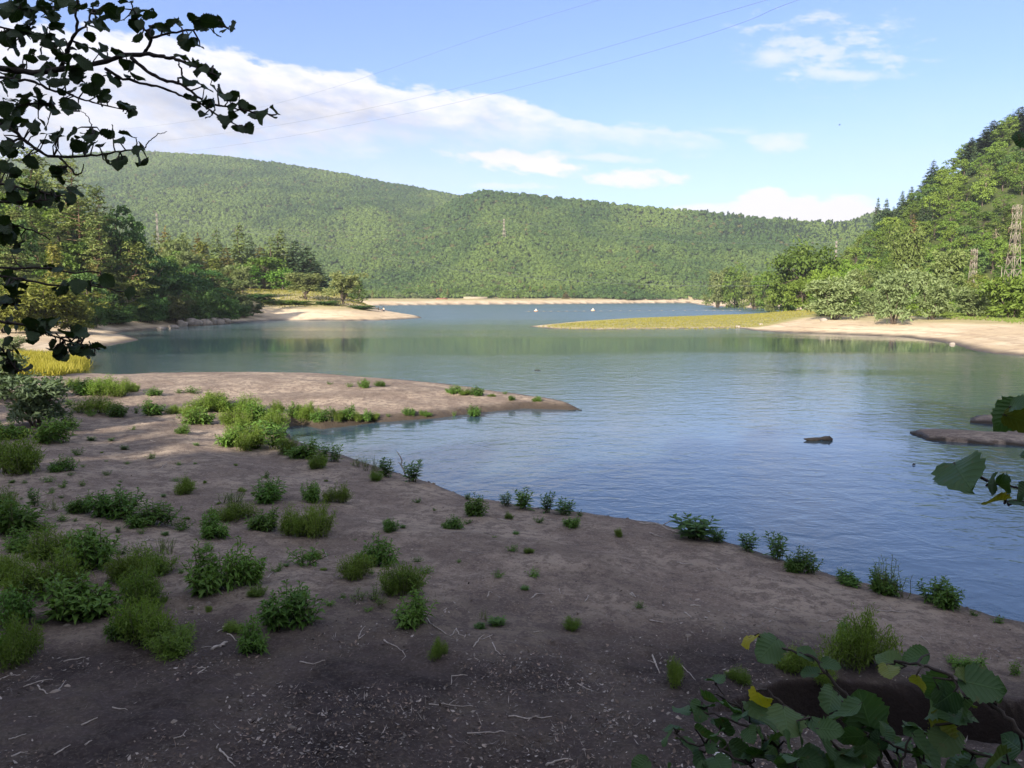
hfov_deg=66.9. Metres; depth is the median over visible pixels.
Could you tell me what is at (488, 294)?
broadleaf tree
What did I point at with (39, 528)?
weed
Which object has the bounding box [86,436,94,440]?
seedling
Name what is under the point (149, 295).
broadleaf tree
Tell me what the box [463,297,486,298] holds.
retaining wall
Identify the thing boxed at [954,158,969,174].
broadleaf tree
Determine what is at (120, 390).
weed
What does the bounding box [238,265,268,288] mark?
broadleaf tree
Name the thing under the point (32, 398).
willow shrub
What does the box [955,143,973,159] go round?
broadleaf tree
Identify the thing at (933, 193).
broadleaf tree
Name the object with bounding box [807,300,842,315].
willow shrub
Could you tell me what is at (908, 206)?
broadleaf tree
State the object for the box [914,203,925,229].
spruce tree
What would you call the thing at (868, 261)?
broadleaf tree
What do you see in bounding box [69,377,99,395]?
weed
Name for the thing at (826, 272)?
broadleaf tree
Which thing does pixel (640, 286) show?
broadleaf tree
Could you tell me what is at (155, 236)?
conifer tree
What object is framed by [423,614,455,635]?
driftwood stick
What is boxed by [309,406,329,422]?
weed
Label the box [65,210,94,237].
broadleaf tree
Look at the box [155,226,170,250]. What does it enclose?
rusty tree
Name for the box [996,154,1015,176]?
broadleaf tree
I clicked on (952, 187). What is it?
broadleaf tree
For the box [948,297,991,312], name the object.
willow shrub
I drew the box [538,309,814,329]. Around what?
spit grass
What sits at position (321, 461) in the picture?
weed
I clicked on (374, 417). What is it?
weed
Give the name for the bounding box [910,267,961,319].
willow shrub
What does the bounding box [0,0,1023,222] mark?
sky
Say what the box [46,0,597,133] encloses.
power line
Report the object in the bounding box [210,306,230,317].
shrub
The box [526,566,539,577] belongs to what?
seedling
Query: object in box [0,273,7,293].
broadleaf tree
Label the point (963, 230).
broadleaf tree
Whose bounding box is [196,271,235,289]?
broadleaf tree
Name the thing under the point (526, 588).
seedling
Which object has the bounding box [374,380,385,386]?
weed
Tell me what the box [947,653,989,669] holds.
weed
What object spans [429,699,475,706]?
driftwood stick
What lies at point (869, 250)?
broadleaf tree
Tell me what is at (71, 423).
weed
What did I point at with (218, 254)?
conifer tree
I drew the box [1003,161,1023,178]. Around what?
broadleaf tree
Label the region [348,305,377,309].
shrub
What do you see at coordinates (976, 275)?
broadleaf tree
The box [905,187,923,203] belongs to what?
broadleaf tree
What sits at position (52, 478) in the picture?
seedling
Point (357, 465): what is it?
weed
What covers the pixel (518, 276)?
power line
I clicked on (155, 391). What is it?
weed
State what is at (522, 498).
weed
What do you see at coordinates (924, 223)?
broadleaf tree
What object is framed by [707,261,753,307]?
broadleaf tree
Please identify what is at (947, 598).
weed
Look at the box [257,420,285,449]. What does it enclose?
weed
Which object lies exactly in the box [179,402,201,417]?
weed
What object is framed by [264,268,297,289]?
broadleaf tree
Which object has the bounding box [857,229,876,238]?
broadleaf tree
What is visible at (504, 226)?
lattice pylon
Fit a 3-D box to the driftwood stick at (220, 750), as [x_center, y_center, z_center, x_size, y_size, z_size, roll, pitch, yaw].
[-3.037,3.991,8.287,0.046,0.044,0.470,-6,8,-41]
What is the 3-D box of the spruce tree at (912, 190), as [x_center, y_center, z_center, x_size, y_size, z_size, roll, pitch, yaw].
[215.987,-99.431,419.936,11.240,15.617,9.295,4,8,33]
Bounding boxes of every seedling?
[35,618,46,623]
[40,475,53,481]
[51,513,70,521]
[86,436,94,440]
[119,445,128,449]
[204,605,211,612]
[222,617,246,633]
[243,583,268,597]
[302,551,322,559]
[322,598,335,606]
[362,605,373,611]
[410,556,423,562]
[417,565,433,573]
[473,622,486,629]
[486,615,506,626]
[491,568,504,577]
[505,544,517,551]
[520,584,529,590]
[523,546,534,553]
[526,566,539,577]
[562,615,582,631]
[632,602,645,608]
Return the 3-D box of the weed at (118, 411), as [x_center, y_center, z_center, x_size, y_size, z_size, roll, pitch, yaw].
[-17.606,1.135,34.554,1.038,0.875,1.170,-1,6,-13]
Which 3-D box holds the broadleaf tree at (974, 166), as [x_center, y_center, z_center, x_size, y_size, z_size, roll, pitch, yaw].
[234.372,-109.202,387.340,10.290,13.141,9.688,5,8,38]
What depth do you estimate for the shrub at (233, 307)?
191.36 m
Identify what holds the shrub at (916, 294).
on the ground at (648, 571)
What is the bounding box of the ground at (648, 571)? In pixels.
[0,131,1023,767]
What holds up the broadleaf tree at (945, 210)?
on the ground at (648, 571)
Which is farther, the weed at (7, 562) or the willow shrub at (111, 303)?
the willow shrub at (111, 303)
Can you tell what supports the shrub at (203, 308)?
on the ground at (648, 571)
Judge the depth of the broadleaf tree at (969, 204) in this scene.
341.89 m
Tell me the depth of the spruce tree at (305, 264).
326.88 m
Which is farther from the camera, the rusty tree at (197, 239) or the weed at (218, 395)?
the rusty tree at (197, 239)
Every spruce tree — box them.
[241,235,260,284]
[281,240,309,286]
[289,246,331,288]
[296,259,331,287]
[869,196,882,245]
[879,198,892,231]
[890,206,896,217]
[894,191,907,221]
[904,186,915,209]
[914,159,941,192]
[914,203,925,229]
[923,200,934,231]
[952,137,984,164]
[966,142,979,175]
[971,133,991,152]
[975,120,1012,145]
[990,107,1023,132]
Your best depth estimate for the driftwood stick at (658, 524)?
19.59 m
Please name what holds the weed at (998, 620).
on the ground at (648, 571)
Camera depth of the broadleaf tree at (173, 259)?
275.94 m
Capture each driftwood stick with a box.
[23,679,52,686]
[210,641,227,649]
[219,748,234,766]
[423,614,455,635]
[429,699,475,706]
[467,730,504,733]
[509,715,551,718]
[545,758,572,765]
[639,521,677,532]
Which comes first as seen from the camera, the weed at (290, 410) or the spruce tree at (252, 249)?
the weed at (290, 410)
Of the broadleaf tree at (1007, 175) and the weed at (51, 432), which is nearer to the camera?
the weed at (51, 432)
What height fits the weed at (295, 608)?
0.771 m
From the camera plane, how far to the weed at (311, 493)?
20.22 m
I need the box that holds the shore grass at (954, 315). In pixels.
[909,310,1023,323]
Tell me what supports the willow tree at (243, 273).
on the ground at (648, 571)
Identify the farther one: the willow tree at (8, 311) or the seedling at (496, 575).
the willow tree at (8, 311)
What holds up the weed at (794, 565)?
on the ground at (648, 571)
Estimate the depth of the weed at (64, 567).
12.93 m
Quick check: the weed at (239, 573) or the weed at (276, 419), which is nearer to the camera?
the weed at (239, 573)
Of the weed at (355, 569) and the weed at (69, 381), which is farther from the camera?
the weed at (69, 381)
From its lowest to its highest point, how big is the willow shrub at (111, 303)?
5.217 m
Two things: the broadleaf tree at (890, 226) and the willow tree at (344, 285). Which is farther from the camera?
the broadleaf tree at (890, 226)
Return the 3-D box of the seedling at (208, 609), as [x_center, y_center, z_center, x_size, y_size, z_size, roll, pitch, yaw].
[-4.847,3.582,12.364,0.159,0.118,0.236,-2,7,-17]
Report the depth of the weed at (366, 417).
37.41 m
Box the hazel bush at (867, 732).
[631,632,1023,767]
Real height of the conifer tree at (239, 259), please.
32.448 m
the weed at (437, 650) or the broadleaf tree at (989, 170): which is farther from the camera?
the broadleaf tree at (989, 170)
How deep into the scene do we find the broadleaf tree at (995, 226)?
311.22 m
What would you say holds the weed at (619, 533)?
on the ground at (648, 571)
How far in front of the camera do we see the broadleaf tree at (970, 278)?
274.00 m
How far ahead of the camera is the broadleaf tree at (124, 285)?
156.72 m
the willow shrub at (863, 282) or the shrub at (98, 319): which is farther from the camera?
the willow shrub at (863, 282)
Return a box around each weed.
[0,420,35,439]
[0,428,46,475]
[0,485,19,506]
[0,492,47,535]
[0,537,95,597]
[0,544,30,583]
[0,581,39,629]
[0,607,49,672]
[0,614,24,659]
[1,525,36,552]
[17,520,83,562]
[21,514,60,533]
[25,487,42,506]
[28,415,78,444]
[33,566,129,623]
[35,592,51,601]
[42,496,58,511]
[46,453,79,472]
[52,522,121,573]
[57,414,81,429]
[57,479,67,487]
[61,489,93,513]
[65,377,82,387]
[67,392,117,413]
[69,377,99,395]
[71,447,84,455]
[77,480,87,485]
[83,373,118,396]
[83,484,147,520]
[84,409,96,416]
[101,377,131,396]
[102,545,158,583]
[102,601,137,643]
[104,400,129,417]
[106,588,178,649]
[113,554,170,611]
[115,545,130,554]
[121,497,182,528]
[123,539,183,576]
[125,382,140,391]
[137,398,166,415]
[142,619,200,663]
[143,386,163,395]
[153,537,175,554]
[165,404,182,413]
[169,514,195,530]
[173,421,190,433]
[173,473,196,495]
[176,403,216,425]
[179,391,229,411]
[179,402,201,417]
[180,538,224,598]
[184,385,201,393]
[190,541,214,553]
[198,505,231,540]
[203,390,227,399]
[208,535,268,592]
[210,497,260,522]
[212,420,248,447]
[214,404,255,425]
[215,487,245,503]
[217,393,239,412]
[223,414,251,434]
[232,419,267,451]
[234,391,267,412]
[235,612,270,656]
[241,400,278,423]
[241,419,272,439]
[243,503,279,531]
[251,476,287,504]
[253,408,285,432]
[254,579,327,633]
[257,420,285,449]
[259,405,290,424]
[269,398,285,411]
[270,561,283,572]
[274,423,290,443]
[275,433,298,454]
[277,501,308,536]
[282,436,319,459]
[284,401,302,418]
[286,542,328,566]
[293,405,307,417]
[294,399,322,421]
[295,497,339,538]
[299,480,320,502]
[305,450,328,468]
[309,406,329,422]
[312,442,329,458]
[321,480,354,502]
[324,406,334,421]
[328,442,343,461]
[332,408,344,421]
[334,550,377,580]
[335,402,354,419]
[349,582,387,606]
[350,455,366,466]
[352,410,361,421]
[353,532,400,567]
[356,378,369,387]
[360,409,372,421]
[361,457,379,471]
[368,469,383,481]
[371,412,378,419]
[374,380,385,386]
[374,557,434,596]
[378,457,395,476]
[382,518,400,532]
[391,582,439,631]
[401,407,416,415]
[401,459,422,481]
[418,409,432,416]
[427,635,450,661]
[441,514,464,529]
[445,385,465,393]
[459,388,471,394]
[464,493,489,516]
[465,386,484,395]
[467,403,482,416]
[479,609,487,620]
[499,491,511,506]
[504,510,513,518]
[508,395,515,400]
[512,486,534,510]
[531,394,541,401]
[538,491,555,513]
[553,496,575,514]
[561,516,580,528]
[614,527,622,537]
[664,656,683,688]
[668,512,719,539]
[708,527,727,542]
[723,664,752,686]
[737,530,759,552]
[761,530,789,559]
[773,638,817,675]
[782,545,824,573]
[809,648,838,686]
[814,602,904,673]
[834,567,862,587]
[835,614,853,648]
[866,566,902,597]
[872,555,914,598]
[915,575,966,611]
[943,652,958,663]
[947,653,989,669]
[968,607,980,615]
[989,615,1004,623]
[1009,659,1023,675]
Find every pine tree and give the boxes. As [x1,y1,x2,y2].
[0,147,62,209]
[0,173,12,207]
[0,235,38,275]
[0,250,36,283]
[5,208,32,239]
[19,209,61,261]
[43,158,89,235]
[46,195,106,249]
[72,218,119,274]
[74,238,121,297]
[78,262,109,302]
[81,184,116,258]
[111,240,159,301]
[217,264,234,281]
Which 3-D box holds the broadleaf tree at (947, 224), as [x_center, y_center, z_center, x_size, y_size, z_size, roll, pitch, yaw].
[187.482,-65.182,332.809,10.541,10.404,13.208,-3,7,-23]
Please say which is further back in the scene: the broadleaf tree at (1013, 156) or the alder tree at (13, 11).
the broadleaf tree at (1013, 156)
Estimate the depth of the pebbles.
12.67 m
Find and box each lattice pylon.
[155,214,159,253]
[503,219,505,236]
[968,248,977,289]
[1004,204,1022,279]
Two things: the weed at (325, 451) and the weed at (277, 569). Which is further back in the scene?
the weed at (325, 451)
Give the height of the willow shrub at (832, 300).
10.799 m
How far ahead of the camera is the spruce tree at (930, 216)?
354.81 m
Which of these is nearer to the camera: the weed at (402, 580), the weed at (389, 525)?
the weed at (402, 580)
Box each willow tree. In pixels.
[0,279,110,329]
[0,289,37,332]
[59,301,96,330]
[153,232,193,273]
[172,250,208,290]
[224,263,257,294]
[283,272,327,299]
[320,270,368,304]
[884,222,929,287]
[919,248,975,292]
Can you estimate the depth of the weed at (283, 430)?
30.23 m
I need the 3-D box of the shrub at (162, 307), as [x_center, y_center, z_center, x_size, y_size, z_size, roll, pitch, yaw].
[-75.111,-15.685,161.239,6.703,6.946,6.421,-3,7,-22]
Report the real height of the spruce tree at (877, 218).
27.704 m
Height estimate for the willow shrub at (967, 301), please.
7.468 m
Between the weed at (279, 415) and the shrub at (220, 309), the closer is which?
the weed at (279, 415)
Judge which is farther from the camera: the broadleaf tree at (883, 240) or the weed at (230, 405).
the broadleaf tree at (883, 240)
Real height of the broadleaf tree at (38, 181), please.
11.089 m
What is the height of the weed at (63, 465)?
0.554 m
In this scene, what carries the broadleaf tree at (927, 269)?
on the ground at (648, 571)
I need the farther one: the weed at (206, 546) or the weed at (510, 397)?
the weed at (510, 397)
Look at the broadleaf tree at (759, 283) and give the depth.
395.34 m
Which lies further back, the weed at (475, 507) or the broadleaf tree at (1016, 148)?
the broadleaf tree at (1016, 148)
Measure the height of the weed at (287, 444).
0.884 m
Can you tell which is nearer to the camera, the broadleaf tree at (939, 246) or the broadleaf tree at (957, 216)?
the broadleaf tree at (939, 246)
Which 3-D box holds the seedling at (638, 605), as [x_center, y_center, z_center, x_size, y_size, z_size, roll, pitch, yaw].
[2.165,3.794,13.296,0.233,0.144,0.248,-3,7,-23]
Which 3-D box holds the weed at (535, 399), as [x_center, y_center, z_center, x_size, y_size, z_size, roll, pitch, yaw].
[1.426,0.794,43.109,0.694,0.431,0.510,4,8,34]
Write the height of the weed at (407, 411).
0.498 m
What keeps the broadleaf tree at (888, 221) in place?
on the ground at (648, 571)
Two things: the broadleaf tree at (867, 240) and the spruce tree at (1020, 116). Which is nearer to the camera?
the broadleaf tree at (867, 240)
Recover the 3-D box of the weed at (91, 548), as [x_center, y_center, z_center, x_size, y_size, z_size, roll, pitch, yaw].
[-7.851,3.035,14.375,1.177,0.995,1.326,-3,7,-24]
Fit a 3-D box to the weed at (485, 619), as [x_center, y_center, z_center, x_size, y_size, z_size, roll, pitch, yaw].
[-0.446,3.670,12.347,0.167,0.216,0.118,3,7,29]
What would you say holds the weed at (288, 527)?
on the ground at (648, 571)
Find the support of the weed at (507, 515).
on the ground at (648, 571)
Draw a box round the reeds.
[5,349,92,375]
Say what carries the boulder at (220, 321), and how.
on the ground at (648, 571)
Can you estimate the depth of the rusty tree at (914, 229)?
314.66 m
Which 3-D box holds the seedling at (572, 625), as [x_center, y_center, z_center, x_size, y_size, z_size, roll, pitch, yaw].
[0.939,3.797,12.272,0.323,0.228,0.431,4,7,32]
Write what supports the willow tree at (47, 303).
on the ground at (648, 571)
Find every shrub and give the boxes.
[0,335,25,350]
[0,351,30,391]
[0,364,77,427]
[81,294,118,313]
[84,304,110,327]
[103,310,130,323]
[106,309,138,323]
[109,304,138,323]
[115,298,156,321]
[118,299,143,314]
[134,292,167,323]
[137,305,163,321]
[152,299,170,321]
[153,294,185,318]
[161,292,196,323]
[173,298,194,319]
[182,285,221,319]
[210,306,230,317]
[215,278,246,294]
[218,297,240,319]
[223,294,255,304]
[234,305,249,315]
[239,298,264,315]
[239,306,252,316]
[245,293,281,301]
[261,300,298,303]
[290,300,312,304]
[312,300,342,304]
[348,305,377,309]
[394,293,402,298]
[410,293,419,297]
[421,294,434,298]
[701,267,730,307]
[737,270,766,308]
[763,297,777,311]
[802,270,865,319]
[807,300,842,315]
[838,265,874,290]
[856,288,881,313]
[856,289,881,315]
[867,264,893,290]
[873,260,921,323]
[908,292,922,311]
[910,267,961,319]
[947,282,994,316]
[947,289,961,310]
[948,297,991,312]
[974,271,1023,317]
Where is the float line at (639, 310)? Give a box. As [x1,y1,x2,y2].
[525,310,740,311]
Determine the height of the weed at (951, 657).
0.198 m
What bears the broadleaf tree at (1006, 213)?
on the ground at (648, 571)
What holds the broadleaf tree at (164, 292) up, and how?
on the ground at (648, 571)
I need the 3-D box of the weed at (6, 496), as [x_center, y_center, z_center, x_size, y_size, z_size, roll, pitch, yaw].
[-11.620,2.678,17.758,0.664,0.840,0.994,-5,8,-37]
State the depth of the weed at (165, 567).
13.98 m
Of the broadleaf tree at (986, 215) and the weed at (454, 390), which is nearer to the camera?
the weed at (454, 390)
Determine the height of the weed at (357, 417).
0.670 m
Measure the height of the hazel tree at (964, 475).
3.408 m
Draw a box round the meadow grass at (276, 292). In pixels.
[195,288,369,307]
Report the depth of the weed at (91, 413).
33.89 m
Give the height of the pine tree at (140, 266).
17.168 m
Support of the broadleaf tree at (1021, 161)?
on the ground at (648, 571)
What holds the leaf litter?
on the ground at (648, 571)
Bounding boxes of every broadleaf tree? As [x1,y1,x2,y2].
[0,186,45,221]
[0,219,46,270]
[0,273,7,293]
[14,172,48,207]
[19,183,54,219]
[21,172,51,212]
[24,269,79,325]
[34,207,77,243]
[35,250,82,280]
[52,241,91,264]
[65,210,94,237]
[66,270,118,310]
[69,239,110,274]
[73,217,109,252]
[94,284,126,300]
[102,205,149,276]
[109,280,147,309]
[113,229,162,281]
[129,246,176,296]
[133,286,161,301]
[141,258,194,297]
[148,290,175,301]
[154,250,190,283]
[164,274,204,301]
[180,263,219,291]
[181,278,226,303]
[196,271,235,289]
[212,287,235,302]
[234,256,292,288]
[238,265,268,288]
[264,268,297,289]
[377,290,386,298]
[444,289,453,294]
[482,290,492,298]
[502,290,510,298]
[513,290,524,298]
[634,283,643,288]
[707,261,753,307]
[749,266,778,309]
[755,237,844,308]
[764,269,798,310]
[783,276,812,308]
[793,267,824,301]
[804,263,844,300]
[831,257,869,287]
[839,250,855,264]
[841,245,854,263]
[843,247,866,265]
[851,239,872,254]
[853,238,863,258]
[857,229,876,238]
[857,236,877,258]
[857,248,875,266]
[860,258,881,269]
[867,230,885,247]
[871,257,893,270]
[872,236,891,250]
[872,246,892,262]
[876,217,900,237]
[879,223,895,238]
[892,219,911,238]
[892,224,910,242]
[898,201,920,216]
[900,207,918,221]
[900,219,913,225]
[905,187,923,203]
[906,300,956,313]
[908,192,921,206]
[908,220,934,240]
[910,195,928,214]
[914,187,941,203]
[919,195,944,217]
[920,176,937,187]
[920,242,937,261]
[921,183,943,192]
[921,191,945,210]
[923,260,956,287]
[924,219,946,239]
[927,236,960,261]
[933,168,959,189]
[933,185,964,212]
[934,220,964,237]
[939,225,963,252]
[940,155,962,176]
[940,183,963,209]
[940,195,962,220]
[941,170,970,184]
[942,176,963,190]
[944,209,971,224]
[952,224,974,251]
[952,236,978,255]
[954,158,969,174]
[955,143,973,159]
[957,182,979,201]
[957,200,982,220]
[959,265,982,284]
[960,273,984,282]
[964,244,991,272]
[965,211,1002,233]
[965,273,994,288]
[969,229,991,250]
[970,154,992,175]
[970,175,997,205]
[974,165,997,189]
[976,236,1008,273]
[979,221,1013,239]
[983,144,1005,161]
[985,141,1007,167]
[989,125,1016,143]
[990,170,1020,190]
[991,150,1019,169]
[991,191,1016,215]
[991,239,1006,263]
[991,263,1021,283]
[992,243,1021,269]
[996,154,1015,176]
[996,207,1021,228]
[997,114,1010,124]
[997,214,1023,243]
[998,253,1023,282]
[1000,244,1023,264]
[1001,116,1020,134]
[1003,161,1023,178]
[1007,173,1023,195]
[1009,145,1023,160]
[1017,150,1023,163]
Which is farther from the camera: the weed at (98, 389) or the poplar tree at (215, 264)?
the poplar tree at (215, 264)
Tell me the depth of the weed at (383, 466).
24.61 m
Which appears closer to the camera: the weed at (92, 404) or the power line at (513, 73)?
the weed at (92, 404)
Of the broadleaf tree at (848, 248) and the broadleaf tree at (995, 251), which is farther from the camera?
the broadleaf tree at (848, 248)
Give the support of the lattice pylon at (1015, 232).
on the ground at (648, 571)
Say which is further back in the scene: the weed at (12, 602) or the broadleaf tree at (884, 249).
the broadleaf tree at (884, 249)
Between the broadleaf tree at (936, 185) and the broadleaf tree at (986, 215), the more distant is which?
the broadleaf tree at (936, 185)
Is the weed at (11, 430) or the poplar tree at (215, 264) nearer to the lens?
the weed at (11, 430)
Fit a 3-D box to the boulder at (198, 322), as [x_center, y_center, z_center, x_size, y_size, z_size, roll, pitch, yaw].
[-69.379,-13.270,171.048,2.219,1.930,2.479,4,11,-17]
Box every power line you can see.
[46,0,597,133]
[48,0,796,162]
[58,0,765,149]
[159,214,500,230]
[179,222,491,236]
[246,227,968,285]
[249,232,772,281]
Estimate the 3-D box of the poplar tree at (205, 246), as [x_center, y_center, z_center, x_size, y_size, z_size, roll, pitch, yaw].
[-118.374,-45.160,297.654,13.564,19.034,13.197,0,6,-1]
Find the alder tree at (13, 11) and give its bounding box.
[0,0,279,374]
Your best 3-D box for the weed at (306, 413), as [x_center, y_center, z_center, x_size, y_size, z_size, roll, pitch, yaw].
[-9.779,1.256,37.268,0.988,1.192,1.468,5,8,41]
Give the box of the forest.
[0,150,896,299]
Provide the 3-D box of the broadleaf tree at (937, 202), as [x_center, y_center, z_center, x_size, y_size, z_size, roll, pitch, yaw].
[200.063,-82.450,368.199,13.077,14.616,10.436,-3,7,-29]
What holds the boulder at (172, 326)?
on the ground at (648, 571)
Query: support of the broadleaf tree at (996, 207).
on the ground at (648, 571)
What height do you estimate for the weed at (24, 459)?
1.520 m
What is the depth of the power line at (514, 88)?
214.54 m
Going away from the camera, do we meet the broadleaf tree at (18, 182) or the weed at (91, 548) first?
the weed at (91, 548)
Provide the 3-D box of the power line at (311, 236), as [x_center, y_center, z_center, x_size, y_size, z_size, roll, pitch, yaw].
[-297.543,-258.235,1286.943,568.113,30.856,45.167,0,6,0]
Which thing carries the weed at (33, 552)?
on the ground at (648, 571)
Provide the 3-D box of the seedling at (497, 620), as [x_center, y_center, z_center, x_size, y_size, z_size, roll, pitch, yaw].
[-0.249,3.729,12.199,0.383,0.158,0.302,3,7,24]
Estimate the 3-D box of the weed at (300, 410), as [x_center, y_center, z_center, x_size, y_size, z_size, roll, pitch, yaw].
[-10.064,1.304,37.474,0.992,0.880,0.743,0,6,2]
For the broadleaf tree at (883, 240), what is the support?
on the ground at (648, 571)
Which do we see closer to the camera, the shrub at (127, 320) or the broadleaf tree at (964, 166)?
the shrub at (127, 320)
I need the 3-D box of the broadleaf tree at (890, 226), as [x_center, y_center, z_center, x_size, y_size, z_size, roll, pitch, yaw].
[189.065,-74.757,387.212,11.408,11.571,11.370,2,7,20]
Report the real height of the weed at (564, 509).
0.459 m
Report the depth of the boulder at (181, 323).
166.52 m
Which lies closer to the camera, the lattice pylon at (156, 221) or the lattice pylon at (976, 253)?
the lattice pylon at (976, 253)
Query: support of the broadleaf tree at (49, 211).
on the ground at (648, 571)
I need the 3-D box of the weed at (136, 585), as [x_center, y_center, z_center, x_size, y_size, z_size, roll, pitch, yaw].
[-6.023,3.265,12.577,0.824,1.016,1.234,-4,8,-34]
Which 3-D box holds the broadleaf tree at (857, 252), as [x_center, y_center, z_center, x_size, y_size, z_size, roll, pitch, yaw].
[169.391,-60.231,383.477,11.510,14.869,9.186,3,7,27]
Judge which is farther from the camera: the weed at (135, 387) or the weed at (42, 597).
the weed at (135, 387)
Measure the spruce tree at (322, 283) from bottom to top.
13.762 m
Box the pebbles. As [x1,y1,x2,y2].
[14,386,977,750]
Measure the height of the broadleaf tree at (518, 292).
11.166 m
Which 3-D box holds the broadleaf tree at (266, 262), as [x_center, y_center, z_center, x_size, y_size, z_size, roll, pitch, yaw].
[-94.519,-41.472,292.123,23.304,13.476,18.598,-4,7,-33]
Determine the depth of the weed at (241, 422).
31.58 m
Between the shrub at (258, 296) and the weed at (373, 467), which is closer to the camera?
the weed at (373, 467)
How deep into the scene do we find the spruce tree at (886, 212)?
419.61 m
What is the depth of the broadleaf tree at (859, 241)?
404.23 m
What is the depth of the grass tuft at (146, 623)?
11.03 m
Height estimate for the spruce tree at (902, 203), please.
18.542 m
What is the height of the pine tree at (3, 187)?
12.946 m
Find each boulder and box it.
[168,325,179,328]
[177,320,187,326]
[185,318,195,325]
[193,319,202,325]
[201,319,212,324]
[209,318,217,323]
[217,318,224,323]
[223,318,230,322]
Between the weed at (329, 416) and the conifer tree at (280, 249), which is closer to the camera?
the weed at (329, 416)
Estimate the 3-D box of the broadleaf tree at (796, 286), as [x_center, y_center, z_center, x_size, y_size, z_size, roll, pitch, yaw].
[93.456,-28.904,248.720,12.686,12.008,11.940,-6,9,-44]
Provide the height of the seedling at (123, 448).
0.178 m
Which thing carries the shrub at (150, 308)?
on the ground at (648, 571)
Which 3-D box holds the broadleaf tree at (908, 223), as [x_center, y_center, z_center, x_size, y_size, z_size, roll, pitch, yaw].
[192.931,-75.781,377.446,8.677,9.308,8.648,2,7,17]
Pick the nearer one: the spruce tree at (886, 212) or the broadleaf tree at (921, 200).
the broadleaf tree at (921, 200)
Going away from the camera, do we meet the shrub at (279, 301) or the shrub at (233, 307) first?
the shrub at (233, 307)
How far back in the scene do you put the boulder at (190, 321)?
170.09 m
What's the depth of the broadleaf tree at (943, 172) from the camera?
404.74 m
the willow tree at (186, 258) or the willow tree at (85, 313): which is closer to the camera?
the willow tree at (85, 313)
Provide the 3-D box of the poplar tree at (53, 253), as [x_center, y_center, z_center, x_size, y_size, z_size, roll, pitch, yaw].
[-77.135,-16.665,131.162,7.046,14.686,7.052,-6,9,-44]
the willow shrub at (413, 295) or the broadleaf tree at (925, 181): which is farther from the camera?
the willow shrub at (413, 295)
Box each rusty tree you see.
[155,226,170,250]
[191,233,208,269]
[217,244,234,285]
[245,244,272,288]
[562,291,569,298]
[907,215,923,266]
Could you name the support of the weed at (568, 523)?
on the ground at (648, 571)
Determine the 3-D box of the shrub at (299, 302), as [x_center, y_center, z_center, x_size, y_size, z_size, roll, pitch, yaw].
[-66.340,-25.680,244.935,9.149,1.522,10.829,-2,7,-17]
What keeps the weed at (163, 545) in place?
on the ground at (648, 571)
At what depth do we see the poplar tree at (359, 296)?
272.52 m
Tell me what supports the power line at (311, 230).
hanging from the lattice pylon at (156, 221)
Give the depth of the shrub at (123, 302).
156.98 m
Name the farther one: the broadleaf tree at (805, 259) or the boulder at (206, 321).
the broadleaf tree at (805, 259)
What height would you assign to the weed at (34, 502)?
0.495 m
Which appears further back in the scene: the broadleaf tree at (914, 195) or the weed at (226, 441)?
the broadleaf tree at (914, 195)
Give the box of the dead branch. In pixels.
[396,451,405,474]
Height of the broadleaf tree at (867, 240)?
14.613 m
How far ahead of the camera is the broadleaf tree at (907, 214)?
386.38 m
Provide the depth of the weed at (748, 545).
17.59 m
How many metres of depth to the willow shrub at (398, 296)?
925.61 m
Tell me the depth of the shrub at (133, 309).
151.44 m
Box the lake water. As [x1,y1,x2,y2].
[84,303,1023,621]
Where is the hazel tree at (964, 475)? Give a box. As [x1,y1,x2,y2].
[931,131,1023,505]
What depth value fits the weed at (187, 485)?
20.71 m
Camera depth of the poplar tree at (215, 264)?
276.27 m
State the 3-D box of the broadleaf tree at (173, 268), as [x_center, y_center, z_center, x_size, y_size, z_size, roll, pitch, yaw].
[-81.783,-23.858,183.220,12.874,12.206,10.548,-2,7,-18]
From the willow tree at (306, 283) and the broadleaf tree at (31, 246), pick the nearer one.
the broadleaf tree at (31, 246)
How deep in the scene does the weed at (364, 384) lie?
45.13 m
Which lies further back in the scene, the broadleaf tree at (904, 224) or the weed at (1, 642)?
the broadleaf tree at (904, 224)
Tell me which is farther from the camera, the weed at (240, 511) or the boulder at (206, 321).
the boulder at (206, 321)
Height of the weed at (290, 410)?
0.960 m
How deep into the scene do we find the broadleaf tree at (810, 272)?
252.93 m
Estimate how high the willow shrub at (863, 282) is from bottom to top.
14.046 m
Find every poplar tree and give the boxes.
[40,241,74,324]
[194,241,218,282]
[202,257,228,286]
[347,280,369,303]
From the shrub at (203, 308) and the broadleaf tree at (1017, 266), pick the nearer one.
the shrub at (203, 308)
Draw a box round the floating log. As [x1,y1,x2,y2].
[804,436,832,440]
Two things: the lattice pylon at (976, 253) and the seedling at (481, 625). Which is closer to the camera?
the seedling at (481, 625)
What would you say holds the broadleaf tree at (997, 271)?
on the ground at (648, 571)
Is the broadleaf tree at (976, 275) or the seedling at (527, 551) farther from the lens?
the broadleaf tree at (976, 275)
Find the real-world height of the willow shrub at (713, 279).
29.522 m
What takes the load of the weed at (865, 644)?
on the ground at (648, 571)
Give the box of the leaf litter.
[0,441,1021,767]
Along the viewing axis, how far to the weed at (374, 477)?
23.79 m
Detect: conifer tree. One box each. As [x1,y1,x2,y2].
[145,231,164,266]
[205,226,224,270]
[223,222,261,288]
[246,236,288,288]
[259,228,304,288]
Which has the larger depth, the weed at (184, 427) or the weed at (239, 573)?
the weed at (184, 427)
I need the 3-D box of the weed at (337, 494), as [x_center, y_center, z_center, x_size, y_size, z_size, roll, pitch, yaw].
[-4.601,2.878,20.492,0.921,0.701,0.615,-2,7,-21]

